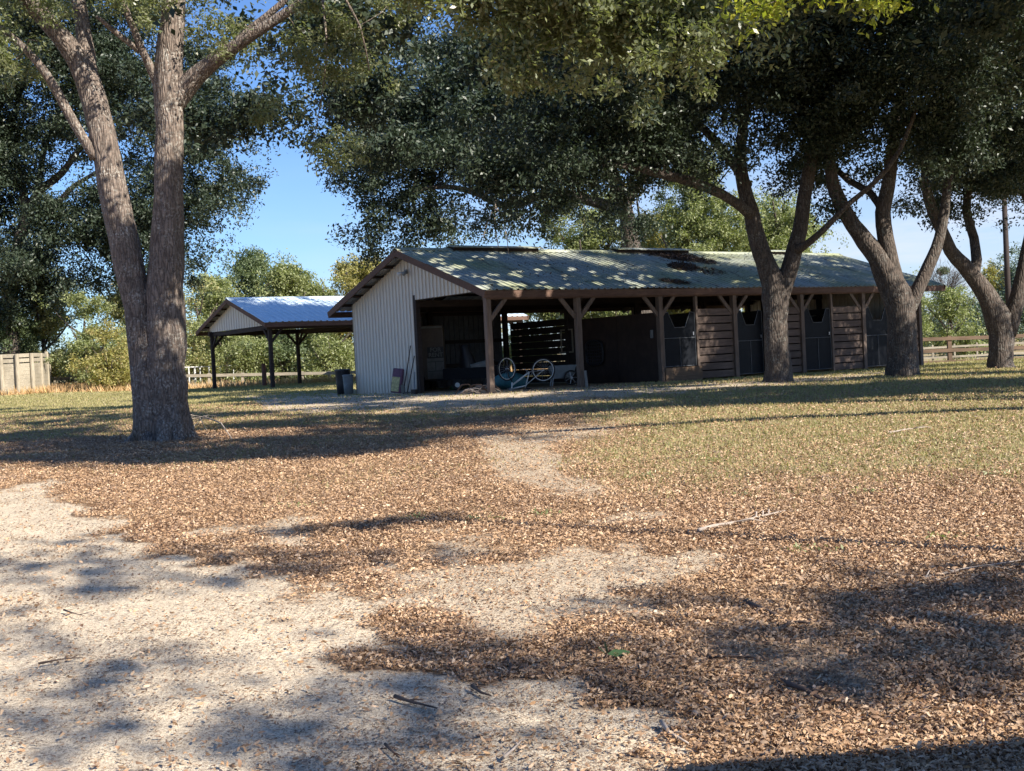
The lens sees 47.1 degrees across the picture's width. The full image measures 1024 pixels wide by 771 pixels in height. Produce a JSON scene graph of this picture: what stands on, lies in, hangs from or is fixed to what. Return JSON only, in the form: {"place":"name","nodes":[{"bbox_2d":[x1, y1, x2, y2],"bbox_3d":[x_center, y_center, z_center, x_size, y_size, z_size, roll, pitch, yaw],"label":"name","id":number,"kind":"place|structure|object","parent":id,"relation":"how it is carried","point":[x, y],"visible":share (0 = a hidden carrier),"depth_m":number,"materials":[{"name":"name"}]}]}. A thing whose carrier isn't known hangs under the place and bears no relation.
{"place":"outdoors","nodes":[
{"label":"outdoors","id":0,"kind":"place"},
{"bbox_2d":[0,339,1023,770],"bbox_3d":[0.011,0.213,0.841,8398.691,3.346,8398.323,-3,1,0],"label":"ground","id":1,"kind":"structure","parent":0,"point":[158,601],"depth_m":6.51,"materials":[{"name":"beige soil"}]},
{"bbox_2d":[0,291,45,381],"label":"bushy tree","id":2,"kind":"object","parent":1,"relation":"on","point":[28,345],"visible":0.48,"depth_m":69.67,"materials":[{"name":"green plant"}]},
{"bbox_2d":[0,351,51,395],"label":"board fence","id":3,"kind":"structure","parent":1,"relation":"on","point":[41,370],"depth_m":61.57,"materials":[{"name":"beige wood"}]},
{"bbox_2d":[17,287,95,382],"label":"bushy tree","id":4,"kind":"object","parent":1,"relation":"on","point":[53,327],"visible":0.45,"depth_m":71.43,"materials":[{"name":"green plant"}]},
{"bbox_2d":[38,654,82,664],"bbox_3d":[-2.274,1.386,5.946,0.224,0.018,0.060,-4,2,-36],"label":"fallen branch","id":5,"kind":"object","parent":1,"relation":"on","point":[43,662],"visible":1,"depth_m":5.94,"materials":[{"name":"wood"}]},
{"bbox_2d":[48,338,83,384],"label":"bushy tree","id":6,"kind":"object","parent":1,"relation":"on","point":[67,381],"visible":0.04,"depth_m":74.86,"materials":[{"name":"green plant"}]},
{"bbox_2d":[63,609,87,614],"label":"fallen branch","id":7,"kind":"object","parent":1,"relation":"on","point":[73,612],"visible":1,"depth_m":7.00,"materials":[{"name":"grey wood"}]},
{"bbox_2d":[31,290,128,384],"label":"bushy tree","id":8,"kind":"object","parent":1,"relation":"on","point":[76,301],"visible":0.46,"depth_m":65.57,"materials":[{"name":"green plant"}]},
{"bbox_2d":[63,316,130,389],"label":"bushy tree","id":9,"kind":"object","parent":1,"relation":"on","point":[110,367],"visible":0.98,"depth_m":61.54,"materials":[{"name":"green plant"}]},
{"bbox_2d":[84,264,192,382],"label":"bushy tree","id":10,"kind":"object","parent":1,"relation":"on","point":[118,315],"visible":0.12,"depth_m":69.06,"materials":[{"name":"green plant"}]},
{"bbox_2d":[0,0,287,383],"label":"oak tree","id":11,"kind":"object","parent":1,"relation":"on","point":[25,262],"visible":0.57,"depth_m":67.31,"materials":[{"name":"green plant"}]},
{"bbox_2d":[53,371,354,386],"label":"rail fence","id":12,"kind":"object","parent":1,"relation":"on","point":[243,374],"visible":0.19,"depth_m":63.93,"materials":[{"name":"brown wood"}]},
{"bbox_2d":[185,365,234,382],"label":"pipe rail","id":13,"kind":"object","parent":1,"relation":"on","point":[194,367],"visible":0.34,"depth_m":74.21,"materials":[{"name":"white metal"}]},
{"bbox_2d":[192,415,232,439],"bbox_3d":[-5.766,0.737,21.684,0.795,0.331,5.014,-3,1,-21],"label":"fallen branch","id":14,"kind":"object","parent":1,"relation":"on","point":[205,417],"visible":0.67,"depth_m":22.55,"materials":[{"name":"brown wood"}]},
{"bbox_2d":[183,269,250,382],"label":"bushy tree","id":15,"kind":"object","parent":1,"relation":"on","point":[191,360],"visible":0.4,"depth_m":79.28,"materials":[{"name":"green plant"}]},
{"bbox_2d":[185,269,256,378],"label":"bushy tree","id":16,"kind":"object","parent":1,"relation":"on","point":[218,297],"visible":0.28,"depth_m":93.70,"materials":[{"name":"green plant"}]},
{"bbox_2d":[186,302,257,383],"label":"bushy tree","id":17,"kind":"object","parent":1,"relation":"on","point":[224,340],"visible":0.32,"depth_m":73.79,"materials":[{"name":"green plant"}]},
{"bbox_2d":[0,0,450,442],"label":"oak tree","id":18,"kind":"object","parent":1,"relation":"on","point":[153,302],"visible":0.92,"depth_m":20.15,"materials":[{"name":"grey plant"}]},
{"bbox_2d":[206,336,287,382],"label":"bushy tree","id":19,"kind":"object","parent":1,"relation":"on","point":[249,360],"visible":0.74,"depth_m":70.69,"materials":[{"name":"green plant"}]},
{"bbox_2d":[213,244,285,371],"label":"bushy tree","id":20,"kind":"object","parent":1,"relation":"on","point":[251,262],"visible":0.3,"depth_m":98.36,"materials":[{"name":"green plant"}]},
{"bbox_2d":[261,364,266,385],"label":"marker post","id":21,"kind":"object","parent":1,"relation":"on","point":[264,377],"visible":0.79,"depth_m":56.90,"materials":[{"name":"wood"}]},
{"bbox_2d":[0,365,529,395],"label":"weeds","id":22,"kind":"object","parent":1,"relation":"on","point":[69,387],"visible":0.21,"depth_m":61.02,"materials":[{"name":"beige plant"}]},
{"bbox_2d":[237,329,312,380],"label":"bushy tree","id":23,"kind":"object","parent":1,"relation":"on","point":[286,350],"visible":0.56,"depth_m":72.14,"materials":[{"name":"green plant"}]},
{"bbox_2d":[240,248,327,377],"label":"bushy tree","id":24,"kind":"object","parent":1,"relation":"on","point":[284,280],"visible":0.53,"depth_m":91.14,"materials":[{"name":"green plant"}]},
{"bbox_2d":[272,277,354,367],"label":"bushy tree","id":25,"kind":"object","parent":1,"relation":"on","point":[317,290],"visible":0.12,"depth_m":94.82,"materials":[{"name":"green plant"}]},
{"bbox_2d":[287,333,354,378],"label":"bushy tree","id":26,"kind":"object","parent":1,"relation":"on","point":[334,354],"visible":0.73,"depth_m":71.33,"materials":[{"name":"green plant"}]},
{"bbox_2d":[334,369,350,394],"bbox_3d":[-5.547,-0.122,38.601,0.548,0.830,0.548,-3,1,-6],"label":"trash bin","id":27,"kind":"object","parent":1,"relation":"on","point":[339,373],"visible":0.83,"depth_m":38.40,"materials":[{"name":"black plastic"}]},
{"bbox_2d":[307,253,384,376],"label":"bushy tree","id":28,"kind":"object","parent":1,"relation":"on","point":[340,268],"visible":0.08,"depth_m":97.60,"materials":[{"name":"green plant"}]},
{"bbox_2d":[342,374,353,394],"bbox_3d":[-5.277,-0.032,37.903,0.373,0.650,0.373,-3,1,-6],"label":"trash bin","id":29,"kind":"object","parent":1,"relation":"on","point":[348,383],"visible":0.97,"depth_m":37.77,"materials":[{"name":"grey plastic"}]},
{"bbox_2d":[332,257,380,332],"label":"bushy tree","id":30,"kind":"object","parent":1,"relation":"on","point":[363,275],"visible":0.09,"depth_m":89.03,"materials":[{"name":"green plant"}]},
{"bbox_2d":[195,296,528,388],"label":"carport","id":31,"kind":"object","parent":1,"relation":"on","point":[245,316],"visible":0.44,"depth_m":53.62,"materials":[{"name":"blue metal"}]},
{"bbox_2d":[384,742,399,757],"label":"fallen branch","id":32,"kind":"object","parent":1,"relation":"on","point":[389,747],"visible":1,"depth_m":4.36,"materials":[{"name":"wood"}]},
{"bbox_2d":[390,368,403,392],"bbox_3d":[-3.433,-0.144,35.179,0.424,0.763,0.242,-2,2,29],"label":"leaning purple board","id":33,"kind":"object","parent":1,"relation":"on","point":[397,378],"visible":1,"depth_m":35.11,"materials":[{"name":"purple wood"}]},
{"bbox_2d":[401,346,410,393],"bbox_3d":[-3.104,-0.466,34.849,0.388,1.429,0.240,-4,2,-35],"label":"shovel","id":34,"kind":"object","parent":1,"relation":"on","point":[402,388],"visible":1,"depth_m":34.81,"materials":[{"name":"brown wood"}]},
{"bbox_2d":[403,356,414,393],"bbox_3d":[-2.976,-0.310,34.655,0.415,1.123,0.406,-4,2,-35],"label":"rake","id":35,"kind":"object","parent":1,"relation":"on","point":[407,392],"visible":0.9,"depth_m":34.67,"materials":[{"name":"brown wood"}]},
{"bbox_2d":[411,372,417,393],"bbox_3d":[-2.895,-0.074,34.482,0.180,0.652,0.774,-3,1,-8],"label":"hand broom","id":36,"kind":"object","parent":1,"relation":"on","point":[414,391],"visible":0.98,"depth_m":34.25,"materials":[{"name":"plastic"}]},
{"bbox_2d":[393,694,436,708],"bbox_3d":[-0.393,1.326,4.941,0.279,0.019,0.053,-2,2,44],"label":"fallen branch","id":37,"kind":"object","parent":1,"relation":"on","point":[396,696],"visible":1,"depth_m":4.95,"materials":[{"name":"wood"}]},
{"bbox_2d":[421,325,445,386],"bbox_3d":[-3.182,-0.872,38.269,2.000,2.080,1.575,-3,1,-2],"label":"box trailer","id":38,"kind":"object","parent":1,"relation":"on","point":[433,336],"visible":0.25,"depth_m":37.56,"materials":[{"name":"metal"}]},
{"bbox_2d":[427,346,443,358],"bbox_3d":[-2.439,-1.053,37.500,0.520,0.360,0.026,-3,1,-2],"label":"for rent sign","id":39,"kind":"object","parent":38,"relation":"attached to","point":[435,352],"visible":1,"depth_m":37.49,"materials":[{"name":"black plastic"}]},
{"bbox_2d":[430,365,508,389],"bbox_3d":[-1.369,-0.216,36.411,2.402,0.678,1.285,-3,1,7],"label":"utility trailer","id":40,"kind":"object","parent":1,"relation":"on","point":[457,374],"visible":0.6,"depth_m":35.87,"materials":[{"name":"black metal"}]},
{"bbox_2d":[459,344,475,367],"bbox_3d":[-1.356,-0.779,36.383,0.559,1.014,0.569,-3,1,-11],"label":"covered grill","id":41,"kind":"object","parent":40,"relation":"on","point":[466,359],"visible":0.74,"depth_m":36.22,"materials":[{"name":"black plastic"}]},
{"bbox_2d":[470,360,485,366],"bbox_3d":[-0.931,-0.570,36.241,0.688,0.467,0.460,-3,1,17],"label":"storage tote","id":42,"kind":"object","parent":40,"relation":"on","point":[481,364],"visible":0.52,"depth_m":36.03,"materials":[{"name":"grey plastic"}]},
{"bbox_2d":[455,384,502,393],"bbox_3d":[-0.890,0.072,31.513,1.288,0.280,0.661,-3,1,0],"label":"branch pile","id":43,"kind":"object","parent":1,"relation":"on","point":[479,388],"visible":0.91,"depth_m":31.32,"materials":[{"name":"brown wood"}]},
{"bbox_2d":[470,684,491,695],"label":"fallen branch","id":44,"kind":"object","parent":1,"relation":"on","point":[474,687],"visible":1,"depth_m":5.06,"materials":[{"name":"wood"}]},
{"bbox_2d":[501,657,511,674],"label":"fallen branch","id":45,"kind":"object","parent":1,"relation":"on","point":[507,660],"visible":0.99,"depth_m":5.44,"materials":[{"name":"wood"}]},
{"bbox_2d":[494,371,527,389],"bbox_3d":[-0.083,-0.133,34.310,1.115,0.561,0.539,-3,1,0],"label":"tarp bundle","id":46,"kind":"object","parent":1,"relation":"on","point":[500,383],"visible":0.71,"depth_m":34.16,"materials":[{"name":"teal fabric"}]},
{"bbox_2d":[0,378,1022,770],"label":"leaf crumbs","id":47,"kind":"object","parent":1,"relation":"on","point":[372,636],"visible":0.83,"depth_m":6.03,"materials":[{"name":"brown plant"}]},
{"bbox_2d":[0,366,1023,770],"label":"fallen leaves","id":48,"kind":"object","parent":1,"relation":"on","point":[912,662],"depth_m":7.79,"materials":[{"name":"brown plant"}]},
{"bbox_2d":[502,738,523,758],"bbox_3d":[0.002,1.327,4.307,0.035,0.017,0.201,-2,1,23],"label":"fallen branch","id":49,"kind":"object","parent":1,"relation":"on","point":[504,756],"visible":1,"depth_m":4.26,"materials":[{"name":"brown wood"}]},
{"bbox_2d":[286,7,742,313],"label":"oak tree","id":50,"kind":"object","parent":1,"relation":"on","point":[422,180],"visible":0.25,"depth_m":43.26,"materials":[{"name":"green plant"}]},
{"bbox_2d":[497,357,554,389],"bbox_3d":[0.409,-0.328,33.371,1.667,1.041,0.608,-3,1,-6],"label":"bicycle","id":51,"kind":"object","parent":1,"relation":"on","point":[528,372],"visible":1,"depth_m":33.36,"materials":[{"name":"teal metal"}]},
{"bbox_2d":[502,313,556,369],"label":"bushy tree","id":52,"kind":"object","parent":1,"relation":"on","point":[523,342],"visible":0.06,"depth_m":77.15,"materials":[{"name":"green wood"}]},
{"bbox_2d":[526,438,561,443],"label":"fallen branch","id":53,"kind":"object","parent":1,"relation":"on","point":[541,440],"visible":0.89,"depth_m":16.30,"materials":[{"name":"brown wood"}]},
{"bbox_2d":[68,0,1023,209],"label":"oak tree","id":54,"kind":"object","parent":1,"relation":"on","point":[210,126],"visible":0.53,"depth_m":29.46,"materials":[{"name":"green plant"}]},
{"bbox_2d":[538,364,576,385],"bbox_3d":[1.395,-0.333,35.370,1.155,0.700,0.640,-3,1,-6],"label":"garden cart","id":55,"kind":"object","parent":1,"relation":"on","point":[564,371],"visible":0.87,"depth_m":35.17,"materials":[{"name":"grey plastic"}]},
{"bbox_2d":[344,0,805,131],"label":"oak tree","id":56,"kind":"object","parent":1,"relation":"on","point":[617,30],"visible":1,"depth_m":12.53,"materials":[{"name":"green plant"}]},
{"bbox_2d":[584,370,587,386],"bbox_3d":[2.062,-0.183,32.724,0.070,0.466,0.131,-3,1,-11],"label":"leaning board","id":57,"kind":"object","parent":1,"relation":"on","point":[586,380],"visible":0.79,"depth_m":32.71,"materials":[{"name":"grey wood"}]},
{"bbox_2d":[524,187,658,361],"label":"bushy tree","id":58,"kind":"object","parent":1,"relation":"on","point":[571,241],"visible":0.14,"depth_m":73.12,"materials":[{"name":"green plant"}]},
{"bbox_2d":[591,311,630,317],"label":"bushy tree","id":59,"kind":"object","parent":1,"relation":"on","point":[610,313],"visible":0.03,"depth_m":69.89,"materials":[{"name":"green plant"}]},
{"bbox_2d":[599,642,629,656],"bbox_3d":[0.477,1.223,5.473,0.148,0.071,0.048,-3,1,10],"label":"green leaf sprig","id":60,"kind":"object","parent":1,"relation":"on","point":[618,651],"visible":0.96,"depth_m":5.47,"materials":[{"name":"green plant"}]},
{"bbox_2d":[327,245,945,393],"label":"horse barn","id":61,"kind":"structure","parent":1,"relation":"on","point":[395,299],"depth_m":36.81,"materials":[{"name":"green metal"}]},
{"bbox_2d":[483,249,819,284],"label":"roof leaf litter","id":62,"kind":"object","parent":61,"relation":"on","point":[682,265],"visible":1,"depth_m":38.52,"materials":[{"name":"brown plant"}]},
{"bbox_2d":[663,311,696,366],"bbox_3d":[4.999,-1.386,35.010,1.268,1.633,0.062,-4,2,-35],"label":"stall door","id":63,"kind":"structure","parent":61,"relation":"in","point":[680,342],"depth_m":35.02,"materials":[{"name":"metal"}]},
{"bbox_2d":[737,310,763,374],"bbox_3d":[7.466,-1.370,36.821,1.268,2.000,0.062,-4,2,-42],"label":"stall door","id":64,"kind":"structure","parent":61,"relation":"in","point":[750,337],"depth_m":36.82,"materials":[{"name":"metal"}]},
{"bbox_2d":[804,308,831,369],"bbox_3d":[10.016,-1.531,38.482,1.268,2.014,0.062,-4,2,-35],"label":"stall door","id":65,"kind":"structure","parent":61,"relation":"in","point":[817,334],"depth_m":38.50,"materials":[{"name":"metal"}]},
{"bbox_2d":[865,307,887,366],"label":"stall door","id":66,"kind":"structure","parent":61,"relation":"in","point":[876,330],"depth_m":40.19,"materials":[{"name":"metal"}]},
{"bbox_2d":[278,422,1013,552],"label":"green weeds","id":67,"kind":"object","parent":1,"relation":"on","point":[649,472],"visible":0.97,"depth_m":10.03,"materials":[{"name":"green plant"}]},
{"bbox_2d":[606,183,695,315],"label":"bushy tree","id":68,"kind":"object","parent":1,"relation":"on","point":[650,238],"visible":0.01,"depth_m":76.41,"materials":[{"name":"green plant"}]},
{"bbox_2d":[659,719,689,743],"bbox_3d":[0.615,1.289,4.387,0.061,0.023,0.249,-3,1,-23],"label":"fallen branch","id":69,"kind":"object","parent":1,"relation":"on","point":[663,724],"visible":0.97,"depth_m":4.38,"materials":[{"name":"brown wood"}]},
{"bbox_2d":[430,0,921,381],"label":"oak tree","id":70,"kind":"object","parent":1,"relation":"on","point":[667,141],"visible":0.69,"depth_m":27.34,"materials":[{"name":"green plant"}]},
{"bbox_2d":[438,151,529,253],"bbox_3d":[-0.713,-4.836,31.003,2.530,2.710,2.805,-3,1,0],"label":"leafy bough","id":71,"kind":"object","parent":70,"relation":"attached to","point":[475,226],"visible":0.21,"depth_m":31.39,"materials":[{"name":"green plant"}]},
{"bbox_2d":[667,308,744,313],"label":"bushy tree","id":72,"kind":"object","parent":1,"relation":"on","point":[678,311],"visible":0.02,"depth_m":73.51,"materials":[{"name":"green plant"}]},
{"bbox_2d":[648,152,768,251],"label":"bushy tree","id":73,"kind":"object","parent":1,"relation":"on","point":[713,230],"visible":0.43,"depth_m":70.72,"materials":[{"name":"green plant"}]},
{"bbox_2d":[705,655,770,660],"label":"fallen branch","id":74,"kind":"object","parent":1,"relation":"on","point":[724,656],"visible":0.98,"depth_m":5.33,"materials":[{"name":"brown wood"}]},
{"bbox_2d":[742,599,815,630],"bbox_3d":[1.289,1.178,6.027,0.221,0.040,0.623,-3,1,-21],"label":"fallen branch","id":75,"kind":"object","parent":1,"relation":"on","point":[750,603],"visible":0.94,"depth_m":6.10,"materials":[{"name":"brown wood"}]},
{"bbox_2d":[724,185,848,311],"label":"bushy tree","id":76,"kind":"object","parent":1,"relation":"on","point":[778,226],"visible":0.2,"depth_m":74.01,"materials":[{"name":"green plant"}]},
{"bbox_2d":[778,678,846,705],"bbox_3d":[1.218,1.242,4.780,0.123,0.030,0.352,-3,1,-16],"label":"fallen branch","id":77,"kind":"object","parent":1,"relation":"on","point":[788,683],"visible":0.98,"depth_m":4.78,"materials":[{"name":"brown wood"}]},
{"bbox_2d":[701,0,938,48],"bbox_3d":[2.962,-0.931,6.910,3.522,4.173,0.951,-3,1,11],"label":"oak tree","id":78,"kind":"object","parent":1,"relation":"on","point":[768,11],"visible":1,"depth_m":6.98,"materials":[{"name":"green plant"}]},
{"bbox_2d":[724,0,1023,376],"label":"oak tree","id":79,"kind":"object","parent":1,"relation":"on","point":[956,74],"visible":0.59,"depth_m":28.51,"materials":[{"name":"green plant"}]},
{"bbox_2d":[889,426,931,432],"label":"fallen branch","id":80,"kind":"object","parent":1,"relation":"on","point":[907,429],"visible":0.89,"depth_m":15.32,"materials":[{"name":"brown wood"}]},
{"bbox_2d":[910,266,943,346],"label":"bushy tree","id":81,"kind":"object","parent":1,"relation":"on","point":[927,328],"visible":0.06,"depth_m":84.79,"materials":[{"name":"green plant"}]},
{"bbox_2d":[922,309,949,349],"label":"bushy tree","id":82,"kind":"object","parent":1,"relation":"on","point":[937,321],"visible":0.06,"depth_m":118.61,"materials":[{"name":"green plant"}]},
{"bbox_2d":[866,0,1023,367],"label":"oak tree","id":83,"kind":"object","parent":1,"relation":"on","point":[1002,320],"visible":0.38,"depth_m":33.61,"materials":[{"name":"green plant"}]},
{"bbox_2d":[916,258,973,325],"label":"bare tree","id":84,"kind":"object","parent":1,"relation":"on","point":[942,271],"visible":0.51,"depth_m":119.20,"materials":[{"name":"green plant"}]},
{"bbox_2d":[882,99,1023,226],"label":"oak tree","id":85,"kind":"object","parent":1,"relation":"on","point":[1017,210],"visible":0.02,"depth_m":37.41,"materials":[{"name":"green plant"}]},
{"bbox_2d":[922,284,987,359],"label":"bushy tree","id":86,"kind":"object","parent":1,"relation":"on","point":[946,305],"visible":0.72,"depth_m":77.52,"materials":[{"name":"green plant"}]},
{"bbox_2d":[928,356,987,362],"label":"weeds","id":87,"kind":"object","parent":1,"relation":"on","point":[962,359],"visible":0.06,"depth_m":49.83,"materials":[{"name":"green plant"}]},
{"bbox_2d":[923,334,1023,363],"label":"rail fence","id":88,"kind":"object","parent":1,"relation":"on","point":[949,350],"visible":0.35,"depth_m":49.94,"materials":[{"name":"brown wood"}]},
{"bbox_2d":[923,342,1023,360],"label":"rail fence","id":89,"kind":"object","parent":1,"relation":"on","point":[954,346],"visible":0.56,"depth_m":71.95,"materials":[{"name":"brown wood"}]},
{"bbox_2d":[924,559,1023,577],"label":"fallen branch","id":90,"kind":"object","parent":1,"relation":"on","point":[957,570],"visible":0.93,"depth_m":6.83,"materials":[{"name":"brown wood"}]},
{"bbox_2d":[935,277,1023,355],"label":"bushy tree","id":91,"kind":"object","parent":1,"relation":"on","point":[977,307],"visible":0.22,"depth_m":95.11,"materials":[{"name":"green plant"}]},
{"bbox_2d":[967,258,1023,345],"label":"bushy tree","id":92,"kind":"object","parent":1,"relation":"on","point":[989,270],"visible":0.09,"depth_m":109.21,"materials":[{"name":"green plant"}]},
{"bbox_2d":[988,241,1023,349],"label":"bushy tree","id":93,"kind":"object","parent":1,"relation":"on","point":[1013,268],"visible":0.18,"depth_m":103.71,"materials":[{"name":"green plant"}]},
{"bbox_2d":[1002,194,1013,356],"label":"utility pole","id":94,"kind":"object","parent":1,"relation":"on","point":[1006,262],"visible":0.31,"depth_m":65.77,"materials":[{"name":"brown wood"}]},
{"bbox_2d":[0,358,1023,514],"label":"grass","id":95,"kind":"structure","parent":0,"point":[67,398],"depth_m":21.79,"materials":[{"name":"green plant"}]},
{"bbox_2d":[0,0,1023,355],"label":"sky","id":96,"kind":"structure","parent":0,"point":[295,216],"materials":[{"name":"blue"}]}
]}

